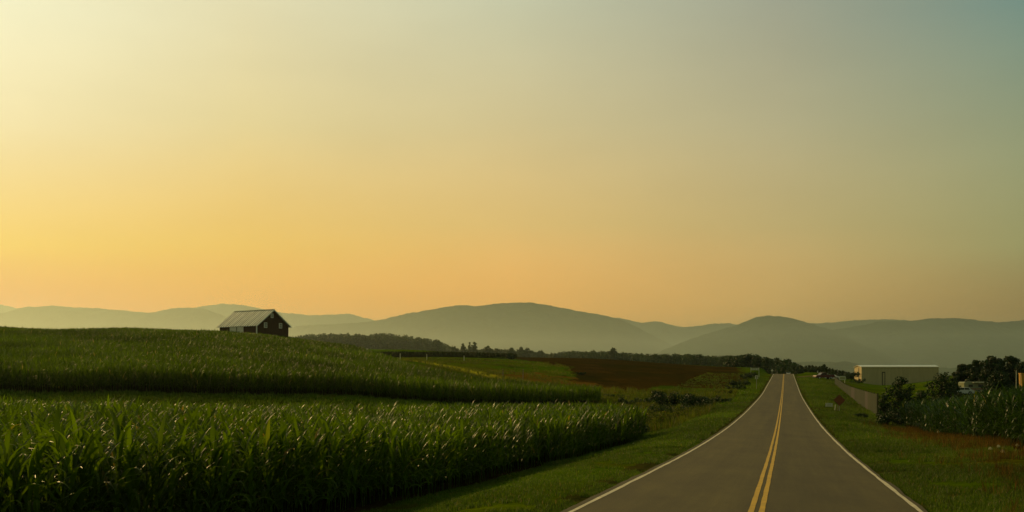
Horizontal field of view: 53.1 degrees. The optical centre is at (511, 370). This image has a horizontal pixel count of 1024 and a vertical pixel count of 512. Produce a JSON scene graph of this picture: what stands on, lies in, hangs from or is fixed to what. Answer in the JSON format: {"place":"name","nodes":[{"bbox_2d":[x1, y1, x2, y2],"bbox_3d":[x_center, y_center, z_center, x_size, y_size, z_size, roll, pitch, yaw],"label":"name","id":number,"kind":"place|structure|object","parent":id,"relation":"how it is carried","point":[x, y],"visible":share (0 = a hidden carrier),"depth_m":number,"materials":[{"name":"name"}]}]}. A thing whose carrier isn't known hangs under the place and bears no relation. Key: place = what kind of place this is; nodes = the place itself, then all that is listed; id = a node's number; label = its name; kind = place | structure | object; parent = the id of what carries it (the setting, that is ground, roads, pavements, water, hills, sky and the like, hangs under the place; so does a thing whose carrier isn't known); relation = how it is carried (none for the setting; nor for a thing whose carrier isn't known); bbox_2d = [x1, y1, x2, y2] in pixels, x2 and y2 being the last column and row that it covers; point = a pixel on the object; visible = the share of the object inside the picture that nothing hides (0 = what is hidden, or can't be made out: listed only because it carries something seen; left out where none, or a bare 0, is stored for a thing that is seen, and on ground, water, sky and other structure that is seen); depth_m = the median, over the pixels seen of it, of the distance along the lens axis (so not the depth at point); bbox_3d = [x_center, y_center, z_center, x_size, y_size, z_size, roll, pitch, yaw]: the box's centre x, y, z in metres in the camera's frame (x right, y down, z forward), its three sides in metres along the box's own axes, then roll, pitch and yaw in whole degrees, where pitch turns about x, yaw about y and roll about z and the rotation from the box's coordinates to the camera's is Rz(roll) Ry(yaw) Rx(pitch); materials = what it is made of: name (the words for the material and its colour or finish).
{"place":"outdoors","nodes":[
{"label":"outdoors","id":0,"kind":"place"},
{"bbox_2d":[0,305,288,330],"bbox_3d":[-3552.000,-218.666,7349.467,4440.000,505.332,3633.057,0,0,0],"label":"mountain","id":1,"kind":"structure","parent":0,"point":[53,317],"depth_m":7183.90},
{"bbox_2d":[0,303,373,327],"bbox_3d":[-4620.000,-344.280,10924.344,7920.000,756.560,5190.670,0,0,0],"label":"mountain","id":2,"kind":"structure","parent":0,"point":[292,320],"depth_m":10841.17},
{"bbox_2d":[288,302,672,355],"bbox_3d":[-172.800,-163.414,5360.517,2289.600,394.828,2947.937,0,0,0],"label":"mountain","id":3,"kind":"structure","parent":0,"point":[546,329],"depth_m":4951.86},
{"bbox_2d":[0,349,1023,511],"bbox_3d":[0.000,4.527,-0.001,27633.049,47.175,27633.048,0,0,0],"label":"ground","id":4,"kind":"structure","parent":0,"point":[624,374],"depth_m":112.86,"materials":[{"name":"green plant"}]},
{"bbox_2d":[217,309,291,336],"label":"barn","id":5,"kind":"structure","parent":4,"relation":"on","point":[270,321],"depth_m":229.21,"materials":[{"name":"metal"}]},
{"bbox_2d":[237,327,243,331],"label":"door","id":6,"kind":"structure","parent":5,"relation":"in","point":[241,329],"depth_m":228.18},
{"bbox_2d":[0,388,552,408],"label":"grass strip","id":7,"kind":"object","parent":4,"relation":"on","point":[136,393],"depth_m":100.37,"materials":[{"name":"green plant"}]},
{"bbox_2d":[0,325,602,403],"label":"corn","id":8,"kind":"object","parent":4,"relation":"on","point":[126,356],"visible":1,"depth_m":128.56,"materials":[{"name":"green plant"}]},
{"bbox_2d":[0,394,648,511],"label":"corn","id":9,"kind":"object","parent":4,"relation":"on","point":[98,456],"visible":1,"depth_m":27.79,"materials":[{"name":"green plant"}]},
{"bbox_2d":[289,333,453,351],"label":"woodland","id":10,"kind":"object","parent":4,"relation":"on","point":[383,341],"visible":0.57,"depth_m":843.75,"materials":[{"name":"green plant"}]},
{"bbox_2d":[433,340,441,351],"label":"tree","id":11,"kind":"object","parent":4,"relation":"on","point":[437,344],"visible":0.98,"depth_m":799.31,"materials":[{"name":"green plant"}]},
{"bbox_2d":[375,351,516,358],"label":"corn","id":12,"kind":"object","parent":4,"relation":"on","point":[445,354],"visible":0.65,"depth_m":380.09,"materials":[{"name":"green plant"}]},
{"bbox_2d":[450,346,458,351],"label":"tree","id":13,"kind":"object","parent":4,"relation":"on","point":[454,349],"visible":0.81,"depth_m":768.15,"materials":[{"name":"green plant"}]},
{"bbox_2d":[460,343,465,351],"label":"tree","id":14,"kind":"object","parent":4,"relation":"on","point":[463,347],"visible":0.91,"depth_m":769.57,"materials":[{"name":"green plant"}]},
{"bbox_2d":[471,342,477,352],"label":"tree","id":15,"kind":"object","parent":4,"relation":"on","point":[474,347],"visible":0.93,"depth_m":764.51,"materials":[{"name":"green plant"}]},
{"bbox_2d":[483,346,491,352],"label":"tree","id":16,"kind":"object","parent":4,"relation":"on","point":[487,350],"visible":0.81,"depth_m":769.00,"materials":[{"name":"green plant"}]},
{"bbox_2d":[440,345,547,356],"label":"woodland","id":17,"kind":"object","parent":4,"relation":"on","point":[444,348],"visible":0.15,"depth_m":825.66,"materials":[{"name":"green plant"}]},
{"bbox_2d":[492,348,500,353],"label":"tree","id":18,"kind":"object","parent":4,"relation":"on","point":[496,350],"visible":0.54,"depth_m":779.02,"materials":[{"name":"green plant"}]},
{"bbox_2d":[401,356,614,394],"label":"meadow grass","id":19,"kind":"structure","parent":4,"relation":"on","point":[435,360],"depth_m":236.19,"materials":[{"name":"green plant"}]},
{"bbox_2d":[505,353,515,358],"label":"bush","id":20,"kind":"object","parent":4,"relation":"on","point":[509,356],"visible":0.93,"depth_m":371.13,"materials":[{"name":"green plant"}]},
{"bbox_2d":[506,347,514,353],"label":"tree","id":21,"kind":"object","parent":4,"relation":"on","point":[510,350],"visible":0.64,"depth_m":758.38,"materials":[{"name":"green plant"}]},
{"bbox_2d":[517,347,523,356],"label":"tree","id":22,"kind":"object","parent":4,"relation":"on","point":[519,353],"visible":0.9,"depth_m":764.43,"materials":[{"name":"green plant"}]},
{"bbox_2d":[521,347,533,356],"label":"tree","id":23,"kind":"object","parent":4,"relation":"on","point":[526,353],"visible":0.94,"depth_m":758.96,"materials":[{"name":"green plant"}]},
{"bbox_2d":[535,350,543,357],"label":"tree","id":24,"kind":"object","parent":4,"relation":"on","point":[539,353],"visible":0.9,"depth_m":768.97,"materials":[{"name":"green plant"}]},
{"bbox_2d":[607,347,616,359],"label":"tree","id":25,"kind":"object","parent":4,"relation":"on","point":[611,352],"visible":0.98,"depth_m":698.91,"materials":[{"name":"green plant"}]},
{"bbox_2d":[544,350,730,366],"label":"woodland","id":26,"kind":"object","parent":4,"relation":"on","point":[690,359],"visible":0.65,"depth_m":668.26,"materials":[{"name":"green plant"}]},
{"bbox_2d":[618,397,657,404],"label":"bush","id":27,"kind":"object","parent":4,"relation":"on","point":[626,401],"visible":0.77,"depth_m":149.07,"materials":[{"name":"green plant"}]},
{"bbox_2d":[646,404,670,418],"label":"bush","id":28,"kind":"object","parent":4,"relation":"on","point":[659,408],"visible":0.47,"depth_m":111.27,"materials":[{"name":"green plant"}]},
{"bbox_2d":[598,385,738,430],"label":"weeds","id":29,"kind":"object","parent":4,"relation":"on","point":[701,410],"visible":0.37,"depth_m":156.26,"materials":[{"name":"green plant"}]},
{"bbox_2d":[649,390,694,406],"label":"bush","id":30,"kind":"object","parent":4,"relation":"on","point":[659,397],"visible":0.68,"depth_m":139.30,"materials":[{"name":"green plant"}]},
{"bbox_2d":[659,402,691,412],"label":"bush","id":31,"kind":"object","parent":4,"relation":"on","point":[681,407],"visible":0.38,"depth_m":115.73,"materials":[{"name":"green plant"}]},
{"bbox_2d":[358,372,1023,511],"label":"grass","id":32,"kind":"structure","parent":4,"relation":"on","point":[679,439],"depth_m":35.55,"materials":[{"name":"green plant"}]},
{"bbox_2d":[679,393,707,407],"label":"bush","id":33,"kind":"object","parent":4,"relation":"on","point":[696,399],"visible":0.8,"depth_m":136.55,"materials":[{"name":"green plant"}]},
{"bbox_2d":[693,398,714,406],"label":"bush","id":34,"kind":"object","parent":4,"relation":"on","point":[707,402],"visible":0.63,"depth_m":127.77,"materials":[{"name":"green plant"}]},
{"bbox_2d":[704,395,731,402],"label":"bush","id":35,"kind":"object","parent":4,"relation":"on","point":[718,398],"visible":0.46,"depth_m":149.65,"materials":[{"name":"green plant"}]},
{"bbox_2d":[725,384,746,389],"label":"bush","id":36,"kind":"object","parent":4,"relation":"on","point":[739,387],"visible":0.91,"depth_m":205.66,"materials":[{"name":"green plant"}]},
{"bbox_2d":[728,380,750,385],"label":"bush","id":37,"kind":"object","parent":4,"relation":"on","point":[732,382],"visible":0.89,"depth_m":225.30,"materials":[{"name":"green plant"}]},
{"bbox_2d":[740,373,753,378],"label":"bush","id":38,"kind":"object","parent":4,"relation":"on","point":[746,376],"visible":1,"depth_m":261.58,"materials":[{"name":"green plant"}]},
{"bbox_2d":[723,353,804,373],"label":"woodland","id":39,"kind":"object","parent":4,"relation":"on","point":[768,365],"visible":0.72,"depth_m":517.54,"materials":[{"name":"green plant"}]},
{"bbox_2d":[799,366,823,372],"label":"bush","id":40,"kind":"object","parent":4,"relation":"on","point":[811,369],"visible":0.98,"depth_m":399.05,"materials":[{"name":"green plant"}]},
{"bbox_2d":[825,403,832,407],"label":"yard sign","id":41,"kind":"object","parent":4,"relation":"on","point":[828,404],"visible":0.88,"depth_m":117.97,"materials":[{"name":"white plastic"}]},
{"bbox_2d":[806,365,853,379],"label":"woodland","id":42,"kind":"object","parent":4,"relation":"on","point":[828,370],"visible":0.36,"depth_m":436.35,"materials":[{"name":"green plant"}]},
{"bbox_2d":[834,395,844,410],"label":"warning sign","id":43,"kind":"object","parent":4,"relation":"on","point":[839,400],"visible":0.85,"depth_m":111.97,"materials":[{"name":"metal"}]},
{"bbox_2d":[839,376,845,382],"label":"arched sign","id":44,"kind":"object","parent":4,"relation":"on","point":[842,378],"visible":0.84,"depth_m":261.95,"materials":[{"name":"grey metal"}]},
{"bbox_2d":[828,372,859,379],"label":"bush","id":45,"kind":"object","parent":4,"relation":"on","point":[851,375],"visible":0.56,"depth_m":378.68,"materials":[{"name":"green plant"}]},
{"bbox_2d":[835,377,877,413],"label":"board fence","id":46,"kind":"object","parent":4,"relation":"on","point":[865,398],"visible":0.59,"depth_m":145.88,"materials":[{"name":"wood"}]},
{"bbox_2d":[850,379,865,383],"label":"bush","id":47,"kind":"object","parent":4,"relation":"on","point":[858,381],"visible":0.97,"depth_m":329.50,"materials":[{"name":"green plant"}]},
{"bbox_2d":[853,413,867,417],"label":"bush","id":48,"kind":"object","parent":4,"relation":"on","point":[863,414],"visible":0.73,"depth_m":105.81,"materials":[{"name":"green plant"}]},
{"bbox_2d":[877,394,878,415],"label":"fence end post","id":49,"kind":"object","parent":4,"relation":"on","point":[877,403],"visible":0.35,"depth_m":115.96,"materials":[{"name":"wood"}]},
{"bbox_2d":[876,395,891,418],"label":"bush","id":50,"kind":"object","parent":4,"relation":"on","point":[883,406],"visible":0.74,"depth_m":99.90,"materials":[{"name":"green plant"}]},
{"bbox_2d":[874,412,902,425],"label":"bush","id":51,"kind":"object","parent":4,"relation":"on","point":[892,417],"visible":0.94,"depth_m":95.83,"materials":[{"name":"green plant"}]},
{"bbox_2d":[884,409,905,424],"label":"bush","id":52,"kind":"object","parent":4,"relation":"on","point":[894,411],"visible":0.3,"depth_m":97.60,"materials":[{"name":"green plant"}]},
{"bbox_2d":[854,365,939,384],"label":"warehouse","id":53,"kind":"structure","parent":4,"relation":"on","point":[880,374],"depth_m":400.51,"materials":[{"name":"beige metal"}]},
{"bbox_2d":[854,368,858,379],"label":"sliding door","id":54,"kind":"structure","parent":53,"relation":"in","point":[856,370],"depth_m":405.29,"materials":[{"name":"beige metal"}]},
{"bbox_2d":[882,372,884,384],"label":"side door","id":55,"kind":"structure","parent":53,"relation":"in","point":[883,373],"depth_m":400.18,"materials":[{"name":"metal"}]},
{"bbox_2d":[879,376,916,414],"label":"ornamental tree","id":56,"kind":"object","parent":4,"relation":"on","point":[901,394],"visible":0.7,"depth_m":103.72,"materials":[{"name":"green plant"}]},
{"bbox_2d":[913,390,932,402],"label":"ornamental tree","id":57,"kind":"object","parent":4,"relation":"on","point":[922,394],"visible":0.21,"depth_m":107.72,"materials":[{"name":"green plant"}]},
{"bbox_2d":[923,372,960,400],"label":"ornamental tree","id":58,"kind":"object","parent":4,"relation":"on","point":[943,387],"visible":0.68,"depth_m":113.52,"materials":[{"name":"green plant"}]},
{"bbox_2d":[862,420,1023,511],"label":"weeds","id":59,"kind":"object","parent":4,"relation":"on","point":[944,437],"visible":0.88,"depth_m":42.08,"materials":[{"name":"green plant"}]},
{"bbox_2d":[947,377,963,396],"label":"ornamental tree","id":60,"kind":"object","parent":4,"relation":"on","point":[957,387],"visible":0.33,"depth_m":149.58,"materials":[{"name":"green plant"}]},
{"bbox_2d":[895,382,1023,447],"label":"corn","id":61,"kind":"object","parent":4,"relation":"on","point":[1000,413],"visible":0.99,"depth_m":50.77,"materials":[{"name":"green plant"}]},
{"bbox_2d":[951,363,968,386],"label":"tree","id":62,"kind":"object","parent":4,"relation":"on","point":[960,375],"visible":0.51,"depth_m":235.39,"materials":[{"name":"green plant"}]},
{"bbox_2d":[957,387,974,394],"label":"parked car","id":63,"kind":"object","parent":4,"relation":"on","point":[965,390],"visible":0.42,"depth_m":191.24,"materials":[{"name":"paint"}]},
{"bbox_2d":[958,382,988,393],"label":"camper trailer","id":64,"kind":"object","parent":4,"relation":"on","point":[975,386],"visible":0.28,"depth_m":193.83,"materials":[{"name":"white metal"}]},
{"bbox_2d":[964,360,983,381],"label":"tree","id":65,"kind":"object","parent":4,"relation":"on","point":[973,370],"visible":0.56,"depth_m":231.37,"materials":[{"name":"green plant"}]},
{"bbox_2d":[976,356,1006,381],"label":"tree","id":66,"kind":"object","parent":4,"relation":"on","point":[990,364],"visible":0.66,"depth_m":227.19,"materials":[{"name":"green plant"}]},
{"bbox_2d":[980,370,1015,392],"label":"tree","id":67,"kind":"object","parent":4,"relation":"on","point":[995,378],"visible":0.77,"depth_m":175.09,"materials":[{"name":"green plant"}]},
{"bbox_2d":[1001,355,1020,385],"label":"tree","id":68,"kind":"object","parent":4,"relation":"on","point":[1011,362],"visible":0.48,"depth_m":229.03,"materials":[{"name":"green plant"}]},
{"bbox_2d":[1011,361,1023,385],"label":"tree","id":69,"kind":"object","parent":4,"relation":"on","point":[1019,368],"visible":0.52,"depth_m":225.31,"materials":[{"name":"green plant"}]},
{"bbox_2d":[1018,373,1023,386],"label":"yellow bin","id":70,"kind":"object","parent":4,"relation":"on","point":[1022,377],"visible":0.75,"depth_m":155.60,"materials":[{"name":"plastic"}]},
{"bbox_2d":[0,0,1023,326],"label":"sky","id":71,"kind":"structure","parent":0,"point":[682,163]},
{"bbox_2d":[561,374,927,511],"bbox_3d":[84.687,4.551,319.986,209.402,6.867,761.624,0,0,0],"label":"road","id":72,"kind":"structure","parent":0,"point":[817,467],"depth_m":29.10,"materials":[{"name":"grey asphalt"}]},
{"bbox_2d":[569,379,770,511],"bbox_3d":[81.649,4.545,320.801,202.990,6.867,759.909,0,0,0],"label":"edge line","id":73,"kind":"object","parent":72,"relation":"on","point":[603,495],"visible":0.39,"depth_m":28.47,"materials":[{"name":"white paint"}]},
{"bbox_2d":[748,374,783,511],"bbox_3d":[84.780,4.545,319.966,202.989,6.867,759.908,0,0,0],"label":"line","id":74,"kind":"object","parent":72,"relation":"on","point":[754,499],"visible":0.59,"depth_m":28.86,"materials":[{"name":"yellow paint"}]},
{"bbox_2d":[759,380,783,511],"bbox_3d":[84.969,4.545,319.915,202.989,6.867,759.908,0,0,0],"label":"line","id":75,"kind":"object","parent":72,"relation":"on","point":[764,498],"visible":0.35,"depth_m":29.29,"materials":[{"name":"yellow paint"}]},
{"bbox_2d":[794,377,922,511],"bbox_3d":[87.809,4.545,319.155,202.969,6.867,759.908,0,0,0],"label":"edge line","id":76,"kind":"object","parent":72,"relation":"on","point":[894,490],"visible":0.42,"depth_m":30.29,"materials":[{"name":"white paint"}]},
{"bbox_2d":[612,317,907,345],"bbox_3d":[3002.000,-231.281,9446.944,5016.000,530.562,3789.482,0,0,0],"label":"mountain","id":77,"kind":"structure","parent":0,"point":[673,335],"depth_m":9353.31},
{"bbox_2d":[656,315,907,364],"bbox_3d":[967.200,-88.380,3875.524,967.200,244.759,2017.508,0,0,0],"label":"mountain","id":78,"kind":"structure","parent":0,"point":[781,338],"depth_m":3527.11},
{"bbox_2d":[813,373,834,378],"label":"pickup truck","id":79,"kind":"object","parent":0,"point":[822,375],"visible":0.81,"depth_m":284.14,"materials":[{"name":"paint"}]},
{"bbox_2d":[796,361,1007,375],"bbox_3d":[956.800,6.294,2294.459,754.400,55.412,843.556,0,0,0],"label":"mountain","id":80,"kind":"structure","parent":0,"point":[845,366],"depth_m":2258.18,"materials":[{"name":"green plant"}]},
{"bbox_2d":[834,318,1023,367],"bbox_3d":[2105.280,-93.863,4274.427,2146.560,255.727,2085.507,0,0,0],"label":"mountain","id":81,"kind":"structure","parent":0,"point":[948,342],"depth_m":3902.10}
]}

